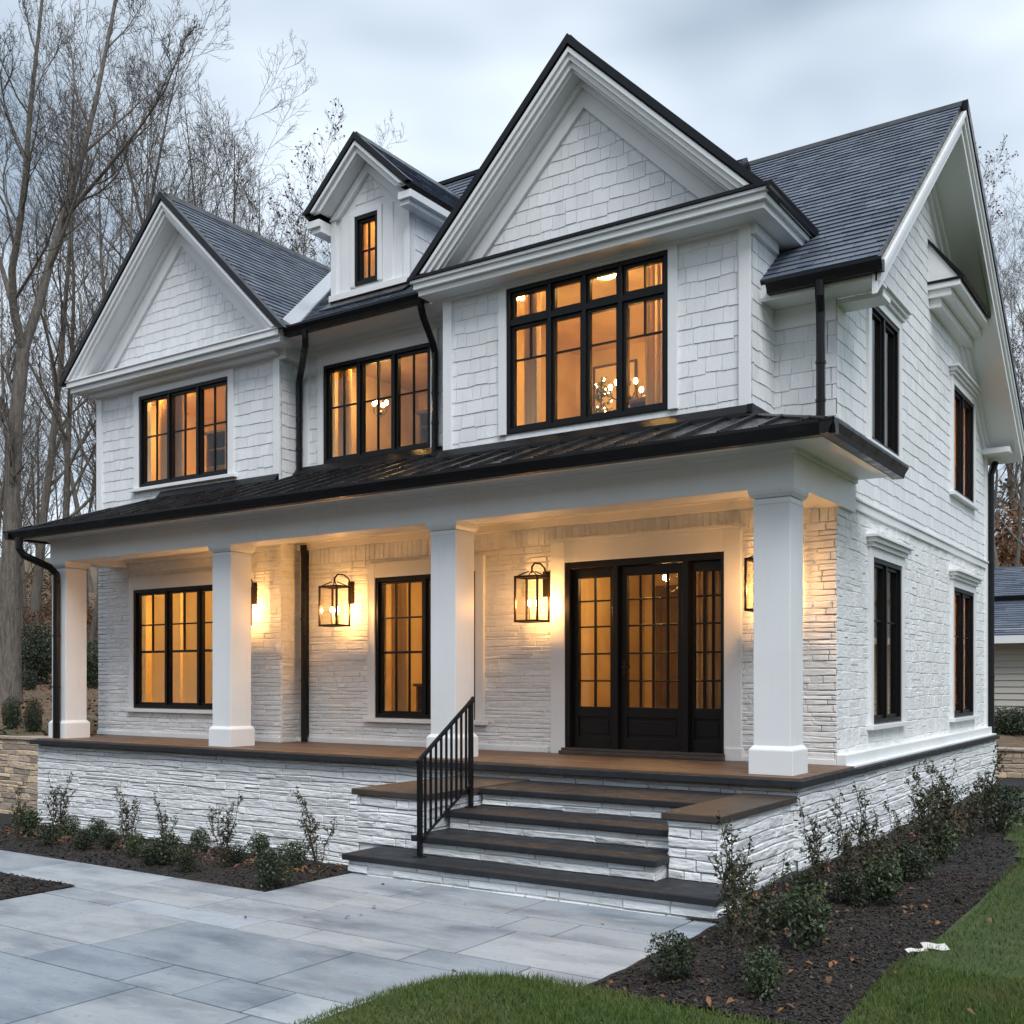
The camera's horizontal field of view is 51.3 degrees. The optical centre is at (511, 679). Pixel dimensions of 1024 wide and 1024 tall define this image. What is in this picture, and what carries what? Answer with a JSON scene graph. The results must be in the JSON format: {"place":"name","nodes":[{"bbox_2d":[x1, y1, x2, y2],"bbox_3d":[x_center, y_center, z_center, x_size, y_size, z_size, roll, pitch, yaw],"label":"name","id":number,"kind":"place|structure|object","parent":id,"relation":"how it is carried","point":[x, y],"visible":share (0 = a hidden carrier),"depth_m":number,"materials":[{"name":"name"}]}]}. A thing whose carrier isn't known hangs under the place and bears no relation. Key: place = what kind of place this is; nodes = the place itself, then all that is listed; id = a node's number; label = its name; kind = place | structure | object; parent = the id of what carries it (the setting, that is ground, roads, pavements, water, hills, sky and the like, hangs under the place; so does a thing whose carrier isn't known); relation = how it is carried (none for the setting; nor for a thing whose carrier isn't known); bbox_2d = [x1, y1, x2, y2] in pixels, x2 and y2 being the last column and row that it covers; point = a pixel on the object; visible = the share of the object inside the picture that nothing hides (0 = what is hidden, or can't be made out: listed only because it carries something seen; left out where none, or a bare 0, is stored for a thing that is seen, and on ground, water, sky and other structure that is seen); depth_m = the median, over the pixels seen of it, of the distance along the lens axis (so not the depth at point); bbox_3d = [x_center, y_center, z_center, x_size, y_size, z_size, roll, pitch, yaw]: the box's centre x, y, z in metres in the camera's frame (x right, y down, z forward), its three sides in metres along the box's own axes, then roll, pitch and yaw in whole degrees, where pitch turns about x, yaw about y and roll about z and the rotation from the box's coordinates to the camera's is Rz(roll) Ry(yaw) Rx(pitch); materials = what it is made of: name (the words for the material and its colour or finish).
{"place":"outdoors","nodes":[
{"label":"outdoors","id":0,"kind":"place"},
{"bbox_2d":[0,872,73,898],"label":"corner bed","id":1,"kind":"object","parent":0,"point":[59,885],"visible":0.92,"depth_m":8.97,"materials":[{"name":"brown soil"}]},
{"bbox_2d":[0,680,98,735],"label":"bank","id":2,"kind":"structure","parent":0,"point":[47,714],"depth_m":21.31,"materials":[{"name":"brown plant"}]},
{"bbox_2d":[1,696,23,728],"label":"evergreen bush","id":3,"kind":"object","parent":2,"relation":"on","point":[13,720],"visible":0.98,"depth_m":18.55,"materials":[{"name":"green plant"}]},
{"bbox_2d":[22,698,42,731],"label":"evergreen bush","id":4,"kind":"object","parent":2,"relation":"on","point":[32,719],"visible":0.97,"depth_m":18.15,"materials":[{"name":"green plant"}]},
{"bbox_2d":[21,622,51,683],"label":"evergreen bush","id":5,"kind":"object","parent":2,"relation":"on","point":[34,659],"visible":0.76,"depth_m":30.76,"materials":[{"name":"green plant"}]},
{"bbox_2d":[0,0,206,703],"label":"bare tree","id":6,"kind":"object","parent":2,"relation":"on","point":[10,637],"visible":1,"depth_m":23.82,"materials":[{"name":"grey plant"}]},
{"bbox_2d":[0,813,351,891],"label":"bed","id":7,"kind":"object","parent":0,"point":[5,818],"visible":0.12,"depth_m":10.21,"materials":[{"name":"brown soil"}]},
{"bbox_2d":[0,734,48,816],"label":"garden wall","id":8,"kind":"structure","parent":7,"relation":"on","point":[18,759],"depth_m":17.38,"materials":[{"name":"beige stone"}]},
{"bbox_2d":[42,772,75,836],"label":"tall shrub","id":9,"kind":"object","parent":7,"relation":"on","point":[55,803],"visible":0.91,"depth_m":12.50,"materials":[{"name":"green plant"}]},
{"bbox_2d":[110,782,141,855],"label":"tall shrub","id":10,"kind":"object","parent":7,"relation":"on","point":[125,811],"visible":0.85,"depth_m":10.70,"materials":[{"name":"green plant"}]},
{"bbox_2d":[138,836,176,865],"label":"round shrub","id":11,"kind":"object","parent":7,"relation":"on","point":[155,858],"visible":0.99,"depth_m":10.04,"materials":[{"name":"green plant"}]},
{"bbox_2d":[170,845,203,871],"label":"round shrub","id":12,"kind":"object","parent":7,"relation":"on","point":[187,863],"visible":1,"depth_m":9.72,"materials":[{"name":"green plant"}]},
{"bbox_2d":[202,790,243,867],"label":"tall shrub","id":13,"kind":"object","parent":7,"relation":"on","point":[226,838],"visible":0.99,"depth_m":10.11,"materials":[{"name":"green plant"}]},
{"bbox_2d":[253,846,297,889],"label":"round shrub","id":14,"kind":"object","parent":7,"relation":"on","point":[266,863],"visible":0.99,"depth_m":8.96,"materials":[{"name":"green plant"}]},
{"bbox_2d":[290,786,336,874],"bbox_3d":[-1.754,1.346,9.507,0.407,0.852,0.242,0,0,7],"label":"tall shrub","id":15,"kind":"object","parent":7,"relation":"on","point":[310,840],"visible":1,"depth_m":9.51,"materials":[{"name":"green plant"}]},
{"bbox_2d":[0,678,1001,1021],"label":"fallen leaves","id":16,"kind":"object","parent":7,"relation":"on","point":[708,998],"visible":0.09,"depth_m":10.37,"materials":[{"name":"brown plant"}]},
{"bbox_2d":[0,850,717,1023],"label":"patio","id":17,"kind":"structure","parent":0,"point":[96,944],"depth_m":7.10,"materials":[{"name":"grey stone"}]},
{"bbox_2d":[0,556,1023,739],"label":"hillside","id":18,"kind":"structure","parent":0,"point":[93,571],"depth_m":56.75,"materials":[{"name":"brown plant"}]},
{"bbox_2d":[0,373,47,628],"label":"bare tree","id":19,"kind":"object","parent":18,"relation":"on","point":[24,589],"visible":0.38,"depth_m":51.25,"materials":[{"name":"grey plant"}]},
{"bbox_2d":[0,369,48,507],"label":"bare tree","id":20,"kind":"object","parent":18,"relation":"on","point":[1,497],"visible":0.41,"depth_m":37.20,"materials":[{"name":"grey plant"}]},
{"bbox_2d":[0,199,55,621],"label":"bare tree","id":21,"kind":"object","parent":18,"relation":"on","point":[2,358],"visible":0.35,"depth_m":51.56,"materials":[{"name":"grey plant"}]},
{"bbox_2d":[0,418,56,649],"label":"bare tree","id":22,"kind":"object","parent":18,"relation":"on","point":[25,514],"visible":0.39,"depth_m":42.96,"materials":[{"name":"brown plant"}]},
{"bbox_2d":[0,387,64,583],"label":"bare tree","id":23,"kind":"object","parent":18,"relation":"on","point":[27,548],"visible":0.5,"depth_m":39.23,"materials":[{"name":"grey plant"}]},
{"bbox_2d":[0,188,68,529],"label":"bare tree","id":24,"kind":"object","parent":18,"relation":"on","point":[10,249],"visible":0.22,"depth_m":77.52,"materials":[{"name":"grey plant"}]},
{"bbox_2d":[0,326,79,556],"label":"bare tree","id":25,"kind":"object","parent":18,"relation":"on","point":[38,464],"visible":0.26,"depth_m":58.82,"materials":[{"name":"grey plant"}]},
{"bbox_2d":[0,194,95,592],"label":"bare tree","id":26,"kind":"object","parent":18,"relation":"on","point":[90,582],"visible":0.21,"depth_m":77.71,"materials":[{"name":"brown plant"}]},
{"bbox_2d":[22,183,136,494],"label":"bare tree","id":27,"kind":"object","parent":18,"relation":"on","point":[81,412],"visible":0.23,"depth_m":49.81,"materials":[{"name":"brown plant"}]},
{"bbox_2d":[0,0,170,641],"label":"bare tree","id":28,"kind":"object","parent":18,"relation":"on","point":[36,597],"visible":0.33,"depth_m":45.68,"materials":[{"name":"grey plant"}]},
{"bbox_2d":[0,8,179,517],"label":"bare tree","id":29,"kind":"object","parent":18,"relation":"on","point":[67,493],"visible":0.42,"depth_m":38.74,"materials":[{"name":"brown plant"}]},
{"bbox_2d":[2,0,208,267],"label":"bare tree","id":30,"kind":"object","parent":18,"relation":"on","point":[143,202],"visible":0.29,"depth_m":41.60,"materials":[{"name":"brown plant"}]},
{"bbox_2d":[0,23,215,489],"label":"bare tree","id":31,"kind":"object","parent":18,"relation":"on","point":[81,333],"visible":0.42,"depth_m":31.28,"materials":[{"name":"brown plant"}]},
{"bbox_2d":[12,0,213,433],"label":"bare tree","id":32,"kind":"object","parent":18,"relation":"on","point":[98,209],"visible":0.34,"depth_m":38.75,"materials":[{"name":"brown plant"}]},
{"bbox_2d":[55,0,215,276],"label":"bare tree","id":33,"kind":"object","parent":18,"relation":"on","point":[128,168],"visible":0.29,"depth_m":35.88,"materials":[{"name":"brown plant"}]},
{"bbox_2d":[23,0,283,674],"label":"bare tree","id":34,"kind":"object","parent":18,"relation":"on","point":[154,177],"visible":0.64,"depth_m":33.30,"materials":[{"name":"grey plant"}]},
{"bbox_2d":[118,0,266,220],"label":"bare tree","id":35,"kind":"object","parent":18,"relation":"on","point":[205,146],"visible":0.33,"depth_m":41.80,"materials":[{"name":"brown plant"}]},
{"bbox_2d":[174,30,306,240],"bbox_3d":[-9.192,-10.538,35.388,7.004,22.160,6.281,0,0,14],"label":"bare tree","id":36,"kind":"object","parent":18,"relation":"on","point":[230,146],"visible":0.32,"depth_m":34.36,"materials":[{"name":"brown plant"}]},
{"bbox_2d":[197,60,317,249],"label":"bare tree","id":37,"kind":"object","parent":18,"relation":"on","point":[249,224],"visible":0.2,"depth_m":45.37,"materials":[{"name":"brown plant"}]},
{"bbox_2d":[232,97,345,267],"bbox_3d":[-8.081,-10.195,40.144,6.388,21.337,6.747,0,0,-22],"label":"bare tree","id":38,"kind":"object","parent":18,"relation":"on","point":[304,244],"visible":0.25,"depth_m":39.12,"materials":[{"name":"grey plant"}]},
{"bbox_2d":[976,133,1023,567],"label":"bare tree","id":39,"kind":"object","parent":18,"relation":"on","point":[996,562],"visible":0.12,"depth_m":46.02,"materials":[{"name":"brown plant"}]},
{"bbox_2d":[987,186,1023,561],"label":"bare tree","id":40,"kind":"object","parent":18,"relation":"on","point":[1008,471],"visible":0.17,"depth_m":74.47,"materials":[{"name":"grey plant"}]},
{"bbox_2d":[993,229,1023,565],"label":"bare tree","id":41,"kind":"object","parent":18,"relation":"on","point":[1019,547],"visible":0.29,"depth_m":48.58,"materials":[{"name":"grey plant"}]},
{"bbox_2d":[994,566,1023,716],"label":"neighbour house","id":42,"kind":"structure","parent":18,"relation":"on","point":[1009,636],"depth_m":25.80,"materials":[{"name":"grey"}]},
{"bbox_2d":[994,483,1023,566],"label":"brown bush","id":43,"kind":"object","parent":18,"relation":"on","point":[1011,557],"visible":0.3,"depth_m":54.87,"materials":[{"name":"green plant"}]},
{"bbox_2d":[994,706,1023,734],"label":"evergreen bush","id":44,"kind":"object","parent":18,"relation":"on","point":[1007,725],"visible":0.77,"depth_m":22.43,"materials":[{"name":"green plant"}]},
{"bbox_2d":[994,170,1023,546],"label":"bare tree","id":45,"kind":"object","parent":18,"relation":"on","point":[1005,525],"visible":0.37,"depth_m":39.03,"materials":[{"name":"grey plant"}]},
{"bbox_2d":[0,0,1023,557],"label":"sky","id":46,"kind":"structure","parent":0,"point":[757,79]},
{"bbox_2d":[0,777,1023,1023],"bbox_3d":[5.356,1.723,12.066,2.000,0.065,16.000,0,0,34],"label":"bed","id":47,"kind":"object","parent":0,"point":[1010,781],"visible":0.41,"depth_m":6.91,"materials":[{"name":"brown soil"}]},
{"bbox_2d":[3,33,1023,922],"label":"house","id":48,"kind":"structure","parent":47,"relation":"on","point":[617,767],"depth_m":12.91,"materials":[{"name":"white brick"}]},
{"bbox_2d":[152,593,180,702],"bbox_3d":[-5.522,-0.500,17.020,0.700,1.820,0.040,0,0,34],"label":"blind","id":49,"kind":"object","parent":48,"relation":"hanging from","point":[158,677],"visible":0.61,"depth_m":17.06,"materials":[{"name":"fabric"}]},
{"bbox_2d":[125,571,212,713],"bbox_3d":[-5.057,-0.562,16.369,2.620,2.135,0.170,0,0,34],"label":"window","id":50,"kind":"structure","parent":48,"relation":"in","point":[199,582],"depth_m":16.56,"materials":[{"name":"black paint"}]},
{"bbox_2d":[159,395,183,479],"bbox_3d":[-5.421,-3.835,17.028,0.580,1.630,0.098,0,0,34],"label":"curtain","id":51,"kind":"object","parent":48,"relation":"hanging from","point":[179,436],"visible":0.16,"depth_m":16.95,"materials":[{"name":"fabric"}]},
{"bbox_2d":[129,368,236,492],"bbox_3d":[-5.040,-3.823,16.358,2.420,1.675,0.170,0,0,34],"label":"window","id":52,"kind":"structure","parent":48,"relation":"in","point":[198,384],"depth_m":16.38,"materials":[{"name":"black paint"}]},
{"bbox_2d":[183,591,212,702],"bbox_3d":[-4.896,-0.500,16.599,0.690,1.820,0.040,0,0,34],"label":"blind","id":53,"kind":"object","parent":48,"relation":"hanging from","point":[189,677],"visible":0.48,"depth_m":16.63,"materials":[{"name":"fabric"}]},
{"bbox_2d":[204,428,224,471],"bbox_3d":[-4.598,-3.510,17.247,0.660,1.000,0.430,0,0,34],"label":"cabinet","id":54,"kind":"object","parent":48,"relation":"in","point":[220,449],"visible":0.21,"depth_m":17.28,"materials":[{"name":"grey wood"}]},
{"bbox_2d":[318,574,354,626],"bbox_3d":[-2.372,-1.099,14.689,0.338,0.734,0.487,0,0,34],"label":"wall lantern","id":55,"kind":"object","parent":48,"relation":"attached to","point":[351,593],"depth_m":14.59,"materials":[{"name":"brown metal"}]},
{"bbox_2d":[338,369,351,455],"bbox_3d":[-2.390,-3.835,15.313,0.239,1.630,0.087,0,0,38],"label":"curtain","id":56,"kind":"object","parent":48,"relation":"hanging from","point":[348,413],"visible":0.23,"depth_m":15.28,"materials":[{"name":"fabric"}]},
{"bbox_2d":[350,203,382,287],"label":"window","id":57,"kind":"structure","parent":48,"relation":"in","point":[358,218],"depth_m":14.90,"materials":[{"name":"black paint"}]},
{"bbox_2d":[317,328,438,464],"bbox_3d":[-1.848,-3.840,14.653,2.160,1.560,0.130,0,0,34],"label":"window","id":58,"kind":"structure","parent":48,"relation":"in","point":[394,349],"depth_m":14.74,"materials":[{"name":"black paint"}]},
{"bbox_2d":[391,583,407,710],"bbox_3d":[-1.555,-0.440,14.846,0.270,2.620,0.089,0,0,34],"label":"curtain","id":59,"kind":"object","parent":48,"relation":"hanging from","point":[403,646],"visible":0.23,"depth_m":14.81,"materials":[{"name":"fabric"}]},
{"bbox_2d":[363,555,487,724],"bbox_3d":[-1.154,-0.512,14.162,2.060,2.175,0.170,0,0,34],"label":"window","id":60,"kind":"structure","parent":48,"relation":"in","point":[411,571],"depth_m":14.34,"materials":[{"name":"black paint"}]},
{"bbox_2d":[413,696,476,857],"bbox_3d":[-0.595,0.869,9.944,0.119,1.421,1.096,0,0,26],"label":"stair handrail","id":61,"kind":"object","parent":48,"relation":"on","point":[469,705],"visible":1,"depth_m":9.91,"materials":[{"name":"black metal"}]},
{"bbox_2d":[524,292,540,424],"bbox_3d":[0.231,-3.780,12.809,0.230,1.860,0.102,0,0,34],"label":"curtain","id":62,"kind":"object","parent":48,"relation":"hanging from","point":[532,390],"visible":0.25,"depth_m":12.77,"materials":[{"name":"fabric"}]},
{"bbox_2d":[514,562,550,622],"bbox_3d":[0.298,-1.059,12.889,0.338,0.734,0.487,0,0,34],"label":"wall lantern","id":63,"kind":"object","parent":48,"relation":"attached to","point":[545,576],"depth_m":12.81,"materials":[{"name":"brown metal"}]},
{"bbox_2d":[498,243,678,435],"bbox_3d":[0.833,-3.780,12.064,2.320,1.760,0.130,0,0,34],"label":"window","id":64,"kind":"structure","parent":48,"relation":"in","point":[509,323],"depth_m":12.03,"materials":[{"name":"black paint"}]},
{"bbox_2d":[593,359,636,413],"bbox_3d":[1.461,-4.150,15.143,0.700,0.700,0.030,0,0,34],"label":"framed picture","id":65,"kind":"object","parent":48,"relation":"attached to","point":[608,371],"visible":0.56,"depth_m":15.19,"materials":[{"name":"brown wood"}]},
{"bbox_2d":[548,523,743,760],"bbox_3d":[1.524,-0.410,12.382,2.490,2.600,0.360,0,0,34],"label":"front door","id":66,"kind":"structure","parent":48,"relation":"in","point":[686,732],"depth_m":12.34,"materials":[{"name":"black paint"}]},
{"bbox_2d":[646,263,661,404],"bbox_3d":[1.620,-3.780,12.114,0.250,1.860,0.097,0,0,34],"label":"curtain","id":67,"kind":"object","parent":48,"relation":"hanging from","point":[654,359],"visible":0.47,"depth_m":12.10,"materials":[{"name":"fabric"}]},
{"bbox_2d":[655,585,677,707],"bbox_3d":[2.616,-0.280,16.053,1.000,2.320,0.030,0,0,34],"label":"inner door","id":68,"kind":"structure","parent":48,"relation":"in","point":[660,591],"depth_m":16.24,"materials":[{"name":"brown wood"}]},
{"bbox_2d":[699,571,720,708],"bbox_3d":[2.332,-0.440,12.177,0.420,2.620,0.100,0,0,34],"label":"window pane","id":69,"kind":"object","parent":48,"relation":"hanging from","point":[717,640],"visible":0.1,"depth_m":12.21,"materials":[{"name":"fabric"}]},
{"bbox_2d":[872,319,887,446],"bbox_3d":[4.328,-3.475,12.735,0.066,1.730,1.240,0,0,34],"label":"window pane","id":70,"kind":"structure","parent":48,"relation":"hanging from","point":[873,383],"depth_m":12.68,"materials":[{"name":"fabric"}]},
{"bbox_2d":[874,568,890,714],"bbox_3d":[4.386,-0.420,12.822,0.066,2.040,1.290,0,0,34],"label":"window pane","id":71,"kind":"structure","parent":48,"relation":"hanging from","point":[876,643],"depth_m":12.77,"materials":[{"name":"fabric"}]},
{"bbox_2d":[866,280,911,463],"bbox_3d":[4.402,-3.595,12.565,0.230,1.900,1.620,0,0,34],"label":"window","id":72,"kind":"structure","parent":48,"relation":"in","point":[889,319],"depth_m":12.61,"materials":[{"name":"black paint"}]},
{"bbox_2d":[866,533,914,729],"bbox_3d":[4.461,-0.540,12.652,0.230,2.210,1.670,0,0,34],"label":"window","id":73,"kind":"structure","parent":48,"relation":"in","point":[886,554],"depth_m":12.65,"materials":[{"name":"black paint"}]},
{"bbox_2d":[949,363,981,510],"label":"window","id":74,"kind":"structure","parent":48,"relation":"in","point":[963,388],"depth_m":16.27,"materials":[{"name":"black paint"}]},
{"bbox_2d":[949,568,983,721],"bbox_3d":[6.900,-0.500,16.272,0.230,2.230,1.880,0,0,34],"label":"window","id":75,"kind":"structure","parent":48,"relation":"in","point":[963,584],"depth_m":16.27,"materials":[{"name":"black paint"}]},
{"bbox_2d":[644,929,698,980],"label":"round shrub","id":76,"kind":"object","parent":47,"relation":"on","point":[678,955],"visible":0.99,"depth_m":6.05,"materials":[{"name":"green plant"}]},
{"bbox_2d":[708,810,753,944],"bbox_3d":[1.409,1.266,6.810,0.266,0.914,0.448,0,0,42],"label":"tall shrub","id":77,"kind":"object","parent":47,"relation":"on","point":[725,878],"visible":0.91,"depth_m":6.77,"materials":[{"name":"green plant"}]},
{"bbox_2d":[720,834,763,934],"bbox_3d":[1.536,1.388,7.145,0.330,0.737,0.253,0,0,44],"label":"tall shrub","id":78,"kind":"object","parent":47,"relation":"on","point":[749,844],"visible":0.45,"depth_m":7.12,"materials":[{"name":"green plant"}]},
{"bbox_2d":[722,853,792,983],"bbox_3d":[1.379,1.342,5.970,0.376,0.784,0.243,0,0,1],"label":"tall shrub","id":79,"kind":"object","parent":47,"relation":"on","point":[764,938],"visible":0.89,"depth_m":5.95,"materials":[{"name":"green plant"}]},
{"bbox_2d":[740,942,785,1001],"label":"round shrub","id":80,"kind":"object","parent":47,"relation":"on","point":[765,963],"visible":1,"depth_m":5.68,"materials":[{"name":"green plant"}]},
{"bbox_2d":[779,879,832,951],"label":"round shrub","id":81,"kind":"object","parent":47,"relation":"on","point":[816,918],"visible":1,"depth_m":6.68,"materials":[{"name":"green plant"}]},
{"bbox_2d":[795,798,842,896],"bbox_3d":[2.366,1.310,8.252,0.395,0.825,0.256,0,0,-44],"label":"tall shrub","id":82,"kind":"object","parent":47,"relation":"on","point":[814,860],"visible":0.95,"depth_m":8.23,"materials":[{"name":"green plant"}]},
{"bbox_2d":[826,788,859,902],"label":"tall shrub","id":83,"kind":"object","parent":47,"relation":"on","point":[848,847],"visible":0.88,"depth_m":8.23,"materials":[{"name":"green plant"}]},
{"bbox_2d":[827,869,877,905],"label":"round shrub","id":84,"kind":"object","parent":47,"relation":"on","point":[854,889],"visible":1,"depth_m":8.01,"materials":[{"name":"green plant"}]},
{"bbox_2d":[846,780,883,885],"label":"tall shrub","id":85,"kind":"object","parent":47,"relation":"on","point":[860,834],"visible":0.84,"depth_m":8.73,"materials":[{"name":"green plant"}]},
{"bbox_2d":[862,851,905,904],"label":"round shrub","id":86,"kind":"object","parent":47,"relation":"on","point":[885,889],"visible":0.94,"depth_m":8.04,"materials":[{"name":"green plant"}]},
{"bbox_2d":[882,796,926,878],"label":"tall shrub","id":87,"kind":"object","parent":47,"relation":"on","point":[899,841],"visible":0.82,"depth_m":9.14,"materials":[{"name":"green plant"}]},
{"bbox_2d":[889,844,936,881],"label":"round shrub","id":88,"kind":"object","parent":47,"relation":"on","point":[915,858],"visible":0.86,"depth_m":9.07,"materials":[{"name":"green plant"}]},
{"bbox_2d":[900,762,941,864],"bbox_3d":[3.742,1.238,9.688,0.307,0.990,0.474,0,0,-23],"label":"tall shrub","id":89,"kind":"object","parent":47,"relation":"on","point":[920,804],"visible":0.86,"depth_m":9.69,"materials":[{"name":"green plant"}]},
{"bbox_2d":[908,766,954,861],"bbox_3d":[3.926,1.282,9.986,0.422,0.942,0.323,0,0,26],"label":"tall shrub","id":90,"kind":"object","parent":47,"relation":"on","point":[935,826],"visible":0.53,"depth_m":9.97,"materials":[{"name":"green plant"}]},
{"bbox_2d":[924,820,960,860],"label":"round shrub","id":91,"kind":"object","parent":47,"relation":"on","point":[949,838],"visible":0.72,"depth_m":9.98,"materials":[{"name":"green plant"}]},
{"bbox_2d":[922,758,967,851],"bbox_3d":[4.335,1.286,10.706,0.440,0.983,0.337,0,0,18],"label":"tall shrub","id":92,"kind":"object","parent":47,"relation":"on","point":[948,797],"visible":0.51,"depth_m":10.71,"materials":[{"name":"green plant"}]},
{"bbox_2d":[949,768,990,841],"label":"tall shrub","id":93,"kind":"object","parent":47,"relation":"on","point":[972,819],"visible":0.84,"depth_m":11.19,"materials":[{"name":"green plant"}]},
{"bbox_2d":[971,742,1008,835],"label":"tall shrub","id":94,"kind":"object","parent":47,"relation":"on","point":[986,815],"visible":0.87,"depth_m":11.58,"materials":[{"name":"green plant"}]},
{"bbox_2d":[980,784,1023,831],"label":"round shrub","id":95,"kind":"object","parent":47,"relation":"on","point":[1000,813],"visible":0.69,"depth_m":11.90,"materials":[{"name":"green plant"}]},
{"bbox_2d":[313,976,757,1023],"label":"lawn","id":96,"kind":"structure","parent":0,"point":[493,1002],"depth_m":5.36,"materials":[{"name":"plant"}]},
{"bbox_2d":[279,792,1023,1023],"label":"side lawn","id":97,"kind":"structure","parent":0,"point":[965,947],"depth_m":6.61,"materials":[{"name":"plant"}]},
{"bbox_2d":[996,747,1023,777],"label":"garden wall","id":98,"kind":"structure","parent":97,"relation":"on","point":[1013,762],"depth_m":18.96,"materials":[{"name":"beige stone"}]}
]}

